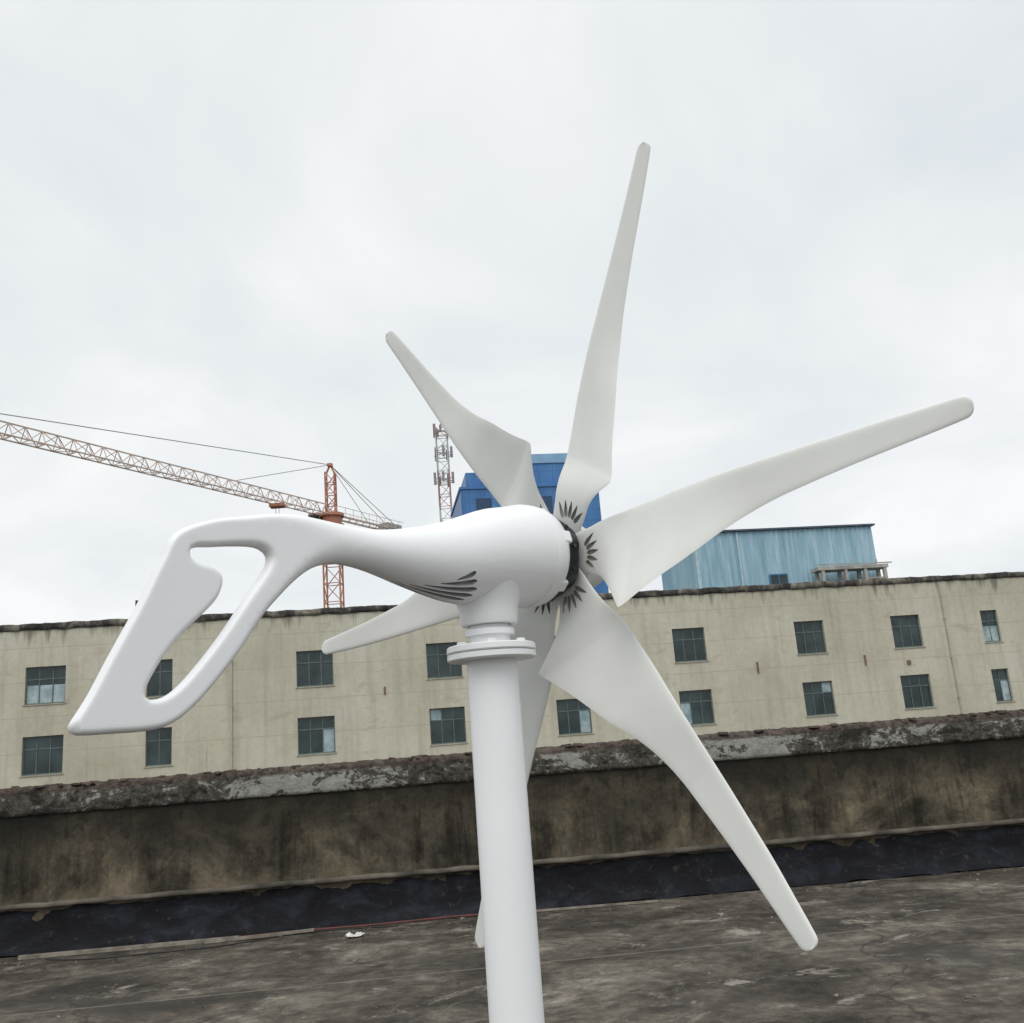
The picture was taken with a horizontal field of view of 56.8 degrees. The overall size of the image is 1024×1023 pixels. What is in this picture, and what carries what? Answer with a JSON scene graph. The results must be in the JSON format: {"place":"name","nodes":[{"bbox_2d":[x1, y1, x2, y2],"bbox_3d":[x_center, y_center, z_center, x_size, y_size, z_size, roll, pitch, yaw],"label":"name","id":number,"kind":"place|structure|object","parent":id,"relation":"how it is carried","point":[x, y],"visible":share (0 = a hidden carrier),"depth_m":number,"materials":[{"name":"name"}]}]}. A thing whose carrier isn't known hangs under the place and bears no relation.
{"place":"outdoors","nodes":[
{"label":"outdoors","id":0,"kind":"place"},
{"bbox_2d":[0,413,402,607],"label":"tower crane","id":1,"kind":"object","parent":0,"point":[335,515],"visible":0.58,"depth_m":102.34,"materials":[{"name":"red paint"}]},
{"bbox_2d":[433,424,454,521],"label":"telecom mast","id":2,"kind":"object","parent":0,"point":[443,453],"visible":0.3,"depth_m":93.56,"materials":[{"name":"grey metal"}]},
{"bbox_2d":[2,868,1016,1022],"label":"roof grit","id":3,"kind":"object","parent":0,"point":[965,996],"visible":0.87,"depth_m":8.29,"materials":[{"name":"grey gravel"}]},
{"bbox_2d":[0,577,1023,788],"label":"walls","id":4,"kind":"structure","parent":0,"point":[744,632],"depth_m":47.01,"materials":[{"name":"beige paint"}]},
{"bbox_2d":[0,572,1023,631],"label":"roof coping","id":5,"kind":"object","parent":4,"relation":"on","point":[371,608],"visible":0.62,"depth_m":49.40,"materials":[{"name":"grey concrete"}]},
{"bbox_2d":[810,557,891,581],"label":"concrete frame","id":6,"kind":"object","parent":5,"relation":"on","point":[858,569],"visible":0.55,"depth_m":54.28,"materials":[{"name":"grey concrete"}]},
{"bbox_2d":[22,610,1011,775],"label":"window frames","id":7,"kind":"structure","parent":4,"relation":"attached to","point":[441,720],"depth_m":47.01,"materials":[{"name":"grey metal"}]},
{"bbox_2d":[23,611,1006,774],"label":"window panes","id":8,"kind":"object","parent":7,"relation":"in","point":[43,755],"visible":0.38,"depth_m":47.05,"materials":[{"name":"grey glass"}]},
{"bbox_2d":[19,641,1015,777],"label":"window sills","id":9,"kind":"structure","parent":4,"relation":"attached to","point":[467,742],"depth_m":46.73,"materials":[{"name":"concrete"}]},
{"bbox_2d":[230,582,963,769],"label":"downpipes","id":10,"kind":"object","parent":4,"relation":"attached to","point":[949,644],"visible":0.27,"depth_m":50.29,"materials":[{"name":"beige plastic"}]},
{"bbox_2d":[384,655,910,694],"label":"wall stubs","id":11,"kind":"object","parent":4,"relation":"attached to","point":[865,661],"depth_m":49.62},
{"bbox_2d":[0,0,1023,624],"label":"sky","id":12,"kind":"structure","parent":0,"point":[218,218],"materials":[{"name":"white"}]},
{"bbox_2d":[27,626,1010,751],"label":"window blinds","id":13,"kind":"object","parent":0,"point":[59,696],"depth_m":46.42,"materials":[{"name":"white fabric"}]},
{"bbox_2d":[450,453,608,592],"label":"blue tower block","id":14,"kind":"structure","parent":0,"point":[473,494],"depth_m":78.14,"materials":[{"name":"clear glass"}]},
{"bbox_2d":[476,496,552,513],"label":"tower windows","id":15,"kind":"structure","parent":14,"relation":"in","point":[481,503],"depth_m":77.11,"materials":[{"name":"blue glass"}]},
{"bbox_2d":[661,523,876,589],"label":"corrugated shed","id":16,"kind":"structure","parent":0,"point":[749,557],"depth_m":55.19,"materials":[{"name":"blue metal"}]},
{"bbox_2d":[769,573,788,583],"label":"shed window","id":17,"kind":"structure","parent":16,"relation":"in","point":[774,578],"depth_m":54.66,"materials":[{"name":"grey glass"}]},
{"bbox_3d":[0.599,7.795,-0.570,32.000,11.740,20.600,-4,-14,0],"label":"office building","id":18,"kind":"object","parent":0,"visible":0},
{"bbox_2d":[0,866,1023,1022],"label":"rooftop floor","id":19,"kind":"structure","parent":18,"relation":"on","point":[852,970],"depth_m":6.92,"materials":[{"name":"concrete"}]},
{"bbox_2d":[45,925,398,959],"bbox_3d":[-2.658,3.993,8.762,3.202,0.012,0.272,-2,-14,-9],"label":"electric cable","id":20,"kind":"object","parent":19,"relation":"on","point":[221,945],"visible":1,"depth_m":8.64,"materials":[{"name":"rubber"}]},
{"bbox_2d":[18,900,657,959],"bbox_3d":[-1.574,3.947,8.976,6.000,0.040,0.099,-3,-14,-5],"label":"timber batten","id":21,"kind":"object","parent":19,"relation":"on","point":[134,947],"visible":0.88,"depth_m":8.85,"materials":[{"name":"wood"}]},
{"bbox_2d":[345,932,364,936],"bbox_3d":[-1.431,3.839,8.614,0.169,0.038,0.100,1,-15,-22],"label":"paper scrap","id":22,"kind":"object","parent":19,"relation":"on","point":[349,934],"visible":1,"depth_m":8.60,"materials":[{"name":"white paper"}]},
{"bbox_2d":[239,914,478,936],"bbox_3d":[-1.430,3.964,9.074,3.302,0.020,0.095,-3,-14,-4],"label":"red hose","id":23,"kind":"object","parent":19,"relation":"on","point":[396,922],"visible":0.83,"depth_m":9.08,"materials":[{"name":"red rubber"}]},
{"bbox_2d":[0,825,1023,955],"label":"membrane flashing","id":24,"kind":"object","parent":19,"relation":"on","point":[100,925],"visible":0.91,"depth_m":9.39,"materials":[{"name":"black rubber"}]},
{"bbox_2d":[0,818,1023,910],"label":"ledge","id":25,"kind":"object","parent":24,"relation":"on","point":[466,868],"visible":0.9,"depth_m":9.42,"materials":[{"name":"concrete"}]},
{"bbox_2d":[0,737,1023,905],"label":"parapet wall","id":26,"kind":"structure","parent":25,"relation":"on","point":[111,852],"depth_m":9.56,"materials":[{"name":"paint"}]},
{"bbox_2d":[0,717,1023,818],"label":"coping band","id":27,"kind":"object","parent":26,"relation":"on","point":[222,789],"visible":0.91,"depth_m":9.63,"materials":[{"name":"grey concrete"}]},
{"bbox_2d":[0,710,1023,795],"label":"coping bricks","id":28,"kind":"object","parent":26,"relation":"on","point":[463,756],"visible":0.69,"depth_m":9.72,"materials":[{"name":"grey concrete"}]},
{"bbox_2d":[11,709,1023,789],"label":"brick fragments","id":29,"kind":"object","parent":28,"relation":"on","point":[564,745],"visible":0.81,"depth_m":9.72,"materials":[{"name":"brick"}]},
{"bbox_2d":[0,823,1023,921],"bbox_3d":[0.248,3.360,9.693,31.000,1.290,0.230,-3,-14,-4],"label":"roof membrane","id":30,"kind":"object","parent":19,"relation":"on","point":[42,912],"visible":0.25,"depth_m":9.45,"materials":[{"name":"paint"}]},
{"bbox_2d":[67,142,973,1022],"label":"wind turbine","id":31,"kind":"object","parent":19,"relation":"on","point":[513,574],"visible":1,"depth_m":1.21,"materials":[{"name":"white paint"}]}
]}

